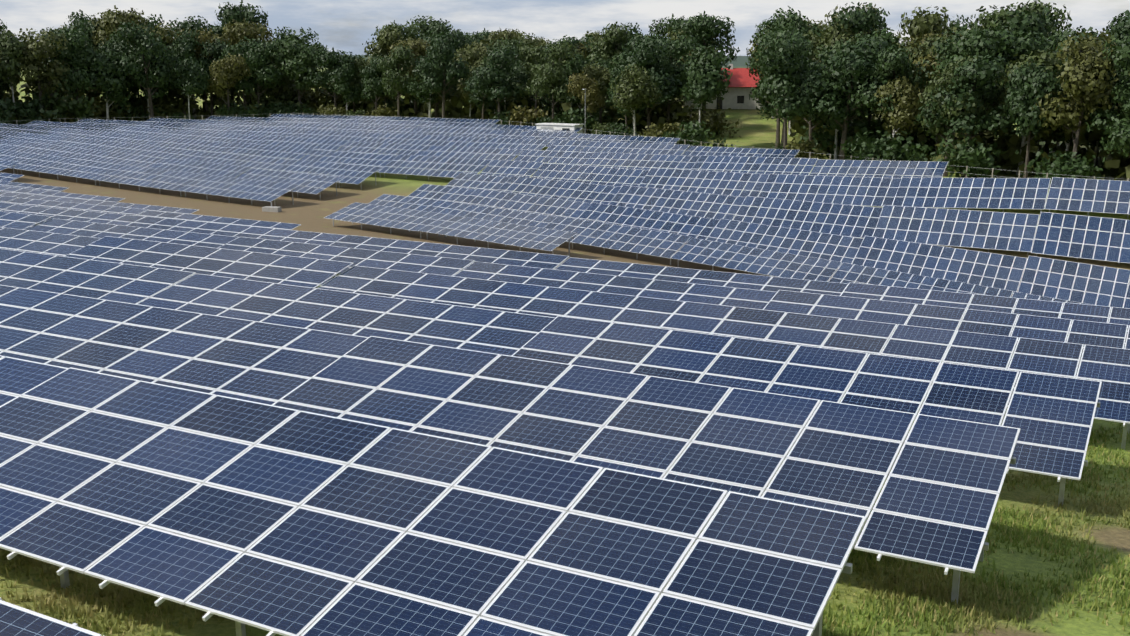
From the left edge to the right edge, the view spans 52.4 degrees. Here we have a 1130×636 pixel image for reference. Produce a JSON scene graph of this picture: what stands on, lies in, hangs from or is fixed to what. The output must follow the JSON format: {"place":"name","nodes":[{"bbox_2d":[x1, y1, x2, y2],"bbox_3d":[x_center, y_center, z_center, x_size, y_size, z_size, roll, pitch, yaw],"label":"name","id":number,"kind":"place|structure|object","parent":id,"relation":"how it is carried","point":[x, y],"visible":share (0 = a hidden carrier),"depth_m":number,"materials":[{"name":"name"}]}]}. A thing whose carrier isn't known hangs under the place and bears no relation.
{"place":"outdoors","nodes":[
{"label":"outdoors","id":0,"kind":"place"},
{"bbox_2d":[0,55,1129,635],"bbox_3d":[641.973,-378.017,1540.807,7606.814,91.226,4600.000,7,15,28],"label":"ground","id":1,"kind":"structure","parent":0,"point":[306,211],"depth_m":31.79,"materials":[{"name":"green plant"}]},
{"bbox_2d":[0,28,26,104],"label":"tree","id":2,"kind":"object","parent":1,"relation":"on","point":[8,46],"visible":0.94,"depth_m":198.50,"materials":[{"name":"green plant"}]},
{"bbox_2d":[0,93,61,125],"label":"bush","id":3,"kind":"object","parent":1,"relation":"on","point":[30,108],"visible":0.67,"depth_m":199.91,"materials":[{"name":"green plant"}]},
{"bbox_2d":[9,28,72,105],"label":"tree","id":4,"kind":"object","parent":1,"relation":"on","point":[37,53],"visible":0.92,"depth_m":201.27,"materials":[{"name":"green plant"}]},
{"bbox_2d":[32,90,98,122],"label":"bush","id":5,"kind":"object","parent":1,"relation":"on","point":[62,103],"visible":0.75,"depth_m":204.46,"materials":[{"name":"green plant"}]},
{"bbox_2d":[36,25,99,99],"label":"tree","id":6,"kind":"object","parent":1,"relation":"on","point":[66,30],"visible":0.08,"depth_m":206.52,"materials":[{"name":"green plant"}]},
{"bbox_2d":[41,29,97,119],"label":"tree","id":7,"kind":"object","parent":1,"relation":"on","point":[79,56],"visible":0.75,"depth_m":204.47,"materials":[{"name":"green plant"}]},
{"bbox_2d":[66,17,109,96],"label":"tree","id":8,"kind":"object","parent":1,"relation":"on","point":[88,27],"visible":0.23,"depth_m":223.99,"materials":[{"name":"green plant"}]},
{"bbox_2d":[80,93,135,122],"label":"bush","id":9,"kind":"object","parent":1,"relation":"on","point":[101,111],"visible":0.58,"depth_m":212.57,"materials":[{"name":"green plant"}]},
{"bbox_2d":[84,50,132,118],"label":"tree","id":10,"kind":"object","parent":1,"relation":"on","point":[106,81],"visible":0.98,"depth_m":206.78,"materials":[{"name":"green plant"}]},
{"bbox_2d":[88,5,148,54],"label":"tree","id":11,"kind":"object","parent":1,"relation":"on","point":[110,20],"visible":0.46,"depth_m":220.99,"materials":[{"name":"green plant"}]},
{"bbox_2d":[109,89,165,122],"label":"bush","id":12,"kind":"object","parent":1,"relation":"on","point":[140,114],"visible":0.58,"depth_m":214.33,"materials":[{"name":"green plant"}]},
{"bbox_2d":[113,19,180,121],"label":"tree","id":13,"kind":"object","parent":1,"relation":"on","point":[140,41],"visible":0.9,"depth_m":208.74,"materials":[{"name":"green plant"}]},
{"bbox_2d":[123,48,175,119],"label":"tree","id":14,"kind":"object","parent":1,"relation":"on","point":[162,92],"visible":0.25,"depth_m":212.21,"materials":[{"name":"green plant"}]},
{"bbox_2d":[127,22,182,96],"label":"tree","id":15,"kind":"object","parent":1,"relation":"on","point":[165,29],"visible":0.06,"depth_m":217.32,"materials":[{"name":"green plant"}]},
{"bbox_2d":[137,91,194,120],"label":"bush","id":16,"kind":"object","parent":1,"relation":"on","point":[168,109],"visible":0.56,"depth_m":218.22,"materials":[{"name":"green plant"}]},
{"bbox_2d":[158,28,207,115],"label":"tree","id":17,"kind":"object","parent":1,"relation":"on","point":[185,45],"visible":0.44,"depth_m":217.20,"materials":[{"name":"green plant"}]},
{"bbox_2d":[165,15,214,36],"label":"tree","id":18,"kind":"object","parent":1,"relation":"on","point":[189,24],"visible":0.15,"depth_m":230.48,"materials":[{"name":"green plant"}]},
{"bbox_2d":[171,56,211,117],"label":"tree","id":19,"kind":"object","parent":1,"relation":"on","point":[193,81],"visible":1,"depth_m":209.60,"materials":[{"name":"green plant"}]},
{"bbox_2d":[176,28,223,118],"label":"tree","id":20,"kind":"object","parent":1,"relation":"on","point":[201,40],"visible":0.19,"depth_m":220.84,"materials":[{"name":"green plant"}]},
{"bbox_2d":[197,38,232,117],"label":"tree","id":21,"kind":"object","parent":1,"relation":"on","point":[214,48],"visible":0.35,"depth_m":218.54,"materials":[{"name":"green plant"}]},
{"bbox_2d":[205,53,250,111],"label":"tree","id":22,"kind":"object","parent":1,"relation":"on","point":[227,74],"visible":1,"depth_m":211.21,"materials":[{"name":"green plant"}]},
{"bbox_2d":[216,103,261,120],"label":"bush","id":23,"kind":"object","parent":1,"relation":"on","point":[226,112],"visible":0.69,"depth_m":213.06,"materials":[{"name":"green plant"}]},
{"bbox_2d":[215,0,268,103],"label":"tree","id":24,"kind":"object","parent":1,"relation":"on","point":[239,13],"visible":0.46,"depth_m":232.74,"materials":[{"name":"green plant"}]},
{"bbox_2d":[221,36,271,120],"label":"tree","id":25,"kind":"object","parent":1,"relation":"on","point":[241,50],"visible":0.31,"depth_m":215.68,"materials":[{"name":"green plant"}]},
{"bbox_2d":[222,18,272,116],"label":"tree","id":26,"kind":"object","parent":1,"relation":"on","point":[237,31],"visible":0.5,"depth_m":227.13,"materials":[{"name":"green plant"}]},
{"bbox_2d":[235,40,285,115],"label":"tree","id":27,"kind":"object","parent":1,"relation":"on","point":[257,64],"visible":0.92,"depth_m":214.97,"materials":[{"name":"green plant"}]},
{"bbox_2d":[251,102,290,117],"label":"bush","id":28,"kind":"object","parent":1,"relation":"on","point":[271,110],"visible":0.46,"depth_m":214.95,"materials":[{"name":"green plant"}]},
{"bbox_2d":[246,85,312,114],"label":"bush","id":29,"kind":"object","parent":1,"relation":"on","point":[284,98],"visible":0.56,"depth_m":220.34,"materials":[{"name":"green plant"}]},
{"bbox_2d":[259,60,300,98],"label":"tree","id":30,"kind":"object","parent":1,"relation":"on","point":[287,86],"visible":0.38,"depth_m":220.99,"materials":[{"name":"green plant"}]},
{"bbox_2d":[264,36,325,107],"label":"tree","id":31,"kind":"object","parent":1,"relation":"on","point":[297,62],"visible":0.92,"depth_m":215.84,"materials":[{"name":"green plant"}]},
{"bbox_2d":[271,26,318,84],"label":"tree","id":32,"kind":"object","parent":1,"relation":"on","point":[304,39],"visible":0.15,"depth_m":228.84,"materials":[{"name":"green plant"}]},
{"bbox_2d":[305,47,357,110],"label":"tree","id":33,"kind":"object","parent":1,"relation":"on","point":[328,60],"visible":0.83,"depth_m":213.22,"materials":[{"name":"green plant"}]},
{"bbox_2d":[0,114,679,205],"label":"solar panels","id":34,"kind":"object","parent":1,"relation":"on","point":[280,136],"depth_m":156.11,"materials":[{"name":"blue glass"}]},
{"bbox_2d":[328,61,364,119],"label":"tree","id":35,"kind":"object","parent":1,"relation":"on","point":[346,91],"visible":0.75,"depth_m":213.41,"materials":[{"name":"green plant"}]},
{"bbox_2d":[357,56,388,109],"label":"tree","id":36,"kind":"object","parent":1,"relation":"on","point":[371,76],"visible":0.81,"depth_m":208.29,"materials":[{"name":"green plant"}]},
{"bbox_2d":[362,25,415,113],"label":"tree","id":37,"kind":"object","parent":1,"relation":"on","point":[387,38],"visible":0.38,"depth_m":219.38,"materials":[{"name":"green plant"}]},
{"bbox_2d":[371,20,419,47],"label":"tree","id":38,"kind":"object","parent":1,"relation":"on","point":[409,32],"visible":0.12,"depth_m":224.84,"materials":[{"name":"green plant"}]},
{"bbox_2d":[377,43,418,120],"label":"tree","id":39,"kind":"object","parent":1,"relation":"on","point":[394,78],"visible":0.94,"depth_m":202.29,"materials":[{"name":"green plant"}]},
{"bbox_2d":[385,38,434,115],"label":"tree","id":40,"kind":"object","parent":1,"relation":"on","point":[418,47],"visible":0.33,"depth_m":207.63,"materials":[{"name":"green plant"}]},
{"bbox_2d":[401,59,449,121],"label":"tree","id":41,"kind":"object","parent":1,"relation":"on","point":[418,91],"visible":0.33,"depth_m":201.47,"materials":[{"name":"green plant"}]},
{"bbox_2d":[413,18,471,48],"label":"tree","id":42,"kind":"object","parent":1,"relation":"on","point":[437,30],"visible":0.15,"depth_m":222.66,"materials":[{"name":"green plant"}]},
{"bbox_2d":[415,27,471,120],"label":"tree","id":43,"kind":"object","parent":1,"relation":"on","point":[444,49],"visible":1,"depth_m":195.87,"materials":[{"name":"green plant"}]},
{"bbox_2d":[453,45,487,118],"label":"tree","id":44,"kind":"object","parent":1,"relation":"on","point":[467,54],"visible":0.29,"depth_m":207.32,"materials":[{"name":"green plant"}]},
{"bbox_2d":[465,67,497,118],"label":"tree","id":45,"kind":"object","parent":1,"relation":"on","point":[483,99],"visible":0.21,"depth_m":194.28,"materials":[{"name":"green plant"}]},
{"bbox_2d":[463,45,530,117],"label":"tree","id":46,"kind":"object","parent":1,"relation":"on","point":[494,74],"visible":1,"depth_m":186.46,"materials":[{"name":"green plant"}]},
{"bbox_2d":[505,105,549,127],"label":"bush","id":47,"kind":"object","parent":1,"relation":"on","point":[520,115],"visible":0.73,"depth_m":184.95,"materials":[{"name":"green plant"}]},
{"bbox_2d":[506,43,552,115],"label":"tree","id":48,"kind":"object","parent":1,"relation":"on","point":[532,55],"visible":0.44,"depth_m":187.24,"materials":[{"name":"green plant"}]},
{"bbox_2d":[525,39,577,122],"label":"tree","id":49,"kind":"object","parent":1,"relation":"on","point":[550,75],"visible":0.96,"depth_m":177.24,"materials":[{"name":"green plant"}]},
{"bbox_2d":[0,113,1128,181],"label":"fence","id":50,"kind":"object","parent":1,"relation":"on","point":[632,134],"visible":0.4,"depth_m":151.95,"materials":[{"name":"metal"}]},
{"bbox_2d":[0,172,1129,635],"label":"solar panels","id":51,"kind":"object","parent":1,"relation":"on","point":[242,422],"depth_m":19.50,"materials":[{"name":"blue glass"}]},
{"bbox_2d":[2,72,1129,179],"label":"undergrowth","id":52,"kind":"object","parent":1,"relation":"on","point":[1115,165],"visible":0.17,"depth_m":174.14,"materials":[{"name":"green plant"}]},
{"bbox_2d":[544,107,610,132],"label":"bush","id":53,"kind":"object","parent":1,"relation":"on","point":[576,118],"visible":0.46,"depth_m":177.37,"materials":[{"name":"green plant"}]},
{"bbox_2d":[562,53,594,108],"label":"tree","id":54,"kind":"object","parent":1,"relation":"on","point":[577,65],"visible":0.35,"depth_m":184.97,"materials":[{"name":"green plant"}]},
{"bbox_2d":[566,71,605,133],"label":"tree","id":55,"kind":"object","parent":1,"relation":"on","point":[582,83],"visible":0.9,"depth_m":174.60,"materials":[{"name":"green plant"}]},
{"bbox_2d":[578,61,611,123],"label":"tree","id":56,"kind":"object","parent":1,"relation":"on","point":[599,75],"visible":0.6,"depth_m":179.96,"materials":[{"name":"green plant"}]},
{"bbox_2d":[583,21,642,117],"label":"tree","id":57,"kind":"object","parent":1,"relation":"on","point":[609,47],"visible":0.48,"depth_m":193.71,"materials":[{"name":"green plant"}]},
{"bbox_2d":[605,51,636,134],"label":"tree","id":58,"kind":"object","parent":1,"relation":"on","point":[619,60],"visible":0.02,"depth_m":175.33,"materials":[{"name":"green plant"}]},
{"bbox_2d":[609,64,646,128],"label":"tree","id":59,"kind":"object","parent":1,"relation":"on","point":[615,83],"visible":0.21,"depth_m":169.44,"materials":[{"name":"green plant"}]},
{"bbox_2d":[610,64,662,141],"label":"tree","id":60,"kind":"object","parent":1,"relation":"on","point":[633,90],"visible":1,"depth_m":163.44,"materials":[{"name":"green plant"}]},
{"bbox_2d":[624,34,681,136],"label":"tree","id":61,"kind":"object","parent":1,"relation":"on","point":[646,55],"visible":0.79,"depth_m":169.13,"materials":[{"name":"green plant"}]},
{"bbox_2d":[639,122,697,147],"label":"bush","id":62,"kind":"object","parent":1,"relation":"on","point":[655,133],"visible":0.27,"depth_m":162.12,"materials":[{"name":"green plant"}]},
{"bbox_2d":[648,14,689,42],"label":"tree","id":63,"kind":"object","parent":1,"relation":"on","point":[673,22],"visible":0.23,"depth_m":195.31,"materials":[{"name":"green plant"}]},
{"bbox_2d":[636,97,701,130],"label":"bush","id":64,"kind":"object","parent":1,"relation":"on","point":[664,113],"visible":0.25,"depth_m":180.50,"materials":[{"name":"green plant"}]},
{"bbox_2d":[656,35,701,125],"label":"tree","id":65,"kind":"object","parent":1,"relation":"on","point":[677,49],"visible":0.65,"depth_m":173.63,"materials":[{"name":"green plant"}]},
{"bbox_2d":[660,120,737,150],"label":"bush","id":66,"kind":"object","parent":1,"relation":"on","point":[694,132],"visible":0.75,"depth_m":157.49,"materials":[{"name":"green plant"}]},
{"bbox_2d":[680,45,732,145],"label":"tree","id":67,"kind":"object","parent":1,"relation":"on","point":[705,78],"visible":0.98,"depth_m":158.22,"materials":[{"name":"green plant"}]},
{"bbox_2d":[675,11,739,116],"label":"tree","id":68,"kind":"object","parent":1,"relation":"on","point":[708,28],"visible":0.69,"depth_m":185.93,"materials":[{"name":"green plant"}]},
{"bbox_2d":[688,104,741,137],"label":"bush","id":69,"kind":"object","parent":1,"relation":"on","point":[715,123],"visible":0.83,"depth_m":174.32,"materials":[{"name":"green plant"}]},
{"bbox_2d":[324,140,1129,320],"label":"solar panels","id":70,"kind":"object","parent":1,"relation":"on","point":[897,198],"depth_m":110.97,"materials":[{"name":"blue glass"}]},
{"bbox_2d":[685,64,780,108],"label":"house","id":71,"kind":"structure","parent":1,"relation":"on","point":[742,83],"depth_m":198.62,"materials":[{"name":"grey paint"}]},
{"bbox_2d":[745,24,808,147],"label":"tree","id":72,"kind":"object","parent":1,"relation":"on","point":[753,63],"visible":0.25,"depth_m":155.51,"materials":[{"name":"green plant"}]},
{"bbox_2d":[756,32,821,156],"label":"tree","id":73,"kind":"object","parent":1,"relation":"on","point":[784,69],"visible":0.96,"depth_m":142.48,"materials":[{"name":"green plant"}]},
{"bbox_2d":[752,6,825,127],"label":"tree","id":74,"kind":"object","parent":1,"relation":"on","point":[795,20],"visible":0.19,"depth_m":179.31,"materials":[{"name":"green plant"}]},
{"bbox_2d":[785,134,825,162],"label":"bush","id":75,"kind":"object","parent":1,"relation":"on","point":[803,147],"visible":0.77,"depth_m":145.15,"materials":[{"name":"green plant"}]},
{"bbox_2d":[791,57,828,146],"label":"tree","id":76,"kind":"object","parent":1,"relation":"on","point":[811,121],"depth_m":149.22,"materials":[{"name":"green plant"}]},
{"bbox_2d":[802,17,861,56],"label":"tree","id":77,"kind":"object","parent":1,"relation":"on","point":[832,34],"visible":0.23,"depth_m":172.59,"materials":[{"name":"green plant"}]},
{"bbox_2d":[812,62,867,159],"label":"tree","id":78,"kind":"object","parent":1,"relation":"on","point":[836,126],"visible":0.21,"depth_m":144.33,"materials":[{"name":"green plant"}]},
{"bbox_2d":[794,34,894,162],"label":"tree","id":79,"kind":"object","parent":1,"relation":"on","point":[854,61],"visible":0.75,"depth_m":141.33,"materials":[{"name":"green plant"}]},
{"bbox_2d":[808,111,886,159],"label":"bush","id":80,"kind":"object","parent":1,"relation":"on","point":[861,126],"visible":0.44,"depth_m":146.30,"materials":[{"name":"green plant"}]},
{"bbox_2d":[829,2,899,118],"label":"tree","id":81,"kind":"object","parent":1,"relation":"on","point":[859,20],"visible":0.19,"depth_m":171.97,"materials":[{"name":"green plant"}]},
{"bbox_2d":[847,28,904,119],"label":"tree","id":82,"kind":"object","parent":1,"relation":"on","point":[890,38],"visible":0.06,"depth_m":155.04,"materials":[{"name":"green plant"}]},
{"bbox_2d":[840,130,942,174],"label":"bush","id":83,"kind":"object","parent":1,"relation":"on","point":[906,153],"visible":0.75,"depth_m":133.52,"materials":[{"name":"green plant"}]},
{"bbox_2d":[847,43,939,154],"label":"tree","id":84,"kind":"object","parent":1,"relation":"on","point":[890,62],"visible":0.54,"depth_m":137.48,"materials":[{"name":"green plant"}]},
{"bbox_2d":[873,76,925,136],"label":"tree","id":85,"kind":"object","parent":1,"relation":"on","point":[900,119],"visible":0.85,"depth_m":135.49,"materials":[{"name":"green plant"}]},
{"bbox_2d":[891,6,954,125],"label":"tree","id":86,"kind":"object","parent":1,"relation":"on","point":[928,23],"visible":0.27,"depth_m":151.49,"materials":[{"name":"green plant"}]},
{"bbox_2d":[911,52,950,156],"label":"tree","id":87,"kind":"object","parent":1,"relation":"on","point":[931,62],"visible":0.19,"depth_m":137.19,"materials":[{"name":"green plant"}]},
{"bbox_2d":[907,29,964,133],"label":"tree","id":88,"kind":"object","parent":1,"relation":"on","point":[928,46],"visible":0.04,"depth_m":146.02,"materials":[{"name":"green plant"}]},
{"bbox_2d":[917,54,991,176],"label":"tree","id":89,"kind":"object","parent":1,"relation":"on","point":[946,78],"visible":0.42,"depth_m":127.34,"materials":[{"name":"green plant"}]},
{"bbox_2d":[914,55,1015,177],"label":"tree","id":90,"kind":"object","parent":1,"relation":"on","point":[981,71],"visible":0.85,"depth_m":125.45,"materials":[{"name":"green plant"}]},
{"bbox_2d":[928,133,1018,178],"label":"bush","id":91,"kind":"object","parent":1,"relation":"on","point":[961,158],"visible":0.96,"depth_m":125.10,"materials":[{"name":"green plant"}]},
{"bbox_2d":[928,22,1020,147],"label":"tree","id":92,"kind":"object","parent":1,"relation":"on","point":[978,41],"visible":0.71,"depth_m":129.93,"materials":[{"name":"green plant"}]},
{"bbox_2d":[970,5,1022,139],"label":"tree","id":93,"kind":"object","parent":1,"relation":"on","point":[987,21],"visible":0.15,"depth_m":150.12,"materials":[{"name":"green plant"}]},
{"bbox_2d":[992,6,1058,46],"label":"tree","id":94,"kind":"object","parent":1,"relation":"on","point":[1037,23],"visible":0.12,"depth_m":146.54,"materials":[{"name":"green plant"}]},
{"bbox_2d":[984,27,1069,162],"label":"tree","id":95,"kind":"object","parent":1,"relation":"on","point":[1025,46],"visible":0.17,"depth_m":130.24,"materials":[{"name":"green plant"}]},
{"bbox_2d":[990,47,1065,174],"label":"tree","id":96,"kind":"object","parent":1,"relation":"on","point":[1049,61],"visible":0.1,"depth_m":127.08,"materials":[{"name":"green plant"}]},
{"bbox_2d":[1002,59,1061,181],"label":"tree","id":97,"kind":"object","parent":1,"relation":"on","point":[1030,87],"visible":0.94,"depth_m":121.78,"materials":[{"name":"green plant"}]},
{"bbox_2d":[1004,0,1071,135],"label":"tree","id":98,"kind":"object","parent":1,"relation":"on","point":[1056,16],"visible":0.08,"depth_m":153.17,"materials":[{"name":"green plant"}]},
{"bbox_2d":[1022,148,1104,188],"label":"bush","id":99,"kind":"object","parent":1,"relation":"on","point":[1074,166],"visible":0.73,"depth_m":119.00,"materials":[{"name":"green plant"}]},
{"bbox_2d":[1044,24,1092,163],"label":"tree","id":100,"kind":"object","parent":1,"relation":"on","point":[1060,37],"visible":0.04,"depth_m":133.46,"materials":[{"name":"green plant"}]},
{"bbox_2d":[1045,78,1102,150],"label":"tree","id":101,"kind":"object","parent":1,"relation":"on","point":[1060,135],"visible":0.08,"depth_m":125.84,"materials":[{"name":"green plant"}]},
{"bbox_2d":[1031,31,1121,157],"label":"tree","id":102,"kind":"object","parent":1,"relation":"on","point":[1084,74],"visible":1,"depth_m":118.17,"materials":[{"name":"green plant"}]},
{"bbox_2d":[1085,36,1129,180],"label":"tree","id":103,"kind":"object","parent":1,"relation":"on","point":[1122,55],"visible":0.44,"depth_m":117.66,"materials":[{"name":"green plant"}]},
{"bbox_2d":[1100,79,1129,157],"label":"tree","id":104,"kind":"object","parent":1,"relation":"on","point":[1120,140],"visible":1,"depth_m":114.55,"materials":[{"name":"green plant"}]},
{"bbox_2d":[1106,11,1129,80],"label":"tree","id":105,"kind":"object","parent":1,"relation":"on","point":[1123,24],"visible":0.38,"depth_m":127.77,"materials":[{"name":"green plant"}]},
{"bbox_2d":[0,419,1129,635],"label":"grass","id":106,"kind":"structure","parent":0,"point":[922,605],"depth_m":17.13,"materials":[{"name":"green plant"}]},
{"bbox_2d":[0,0,1129,55],"label":"sky","id":107,"kind":"structure","parent":0,"point":[343,25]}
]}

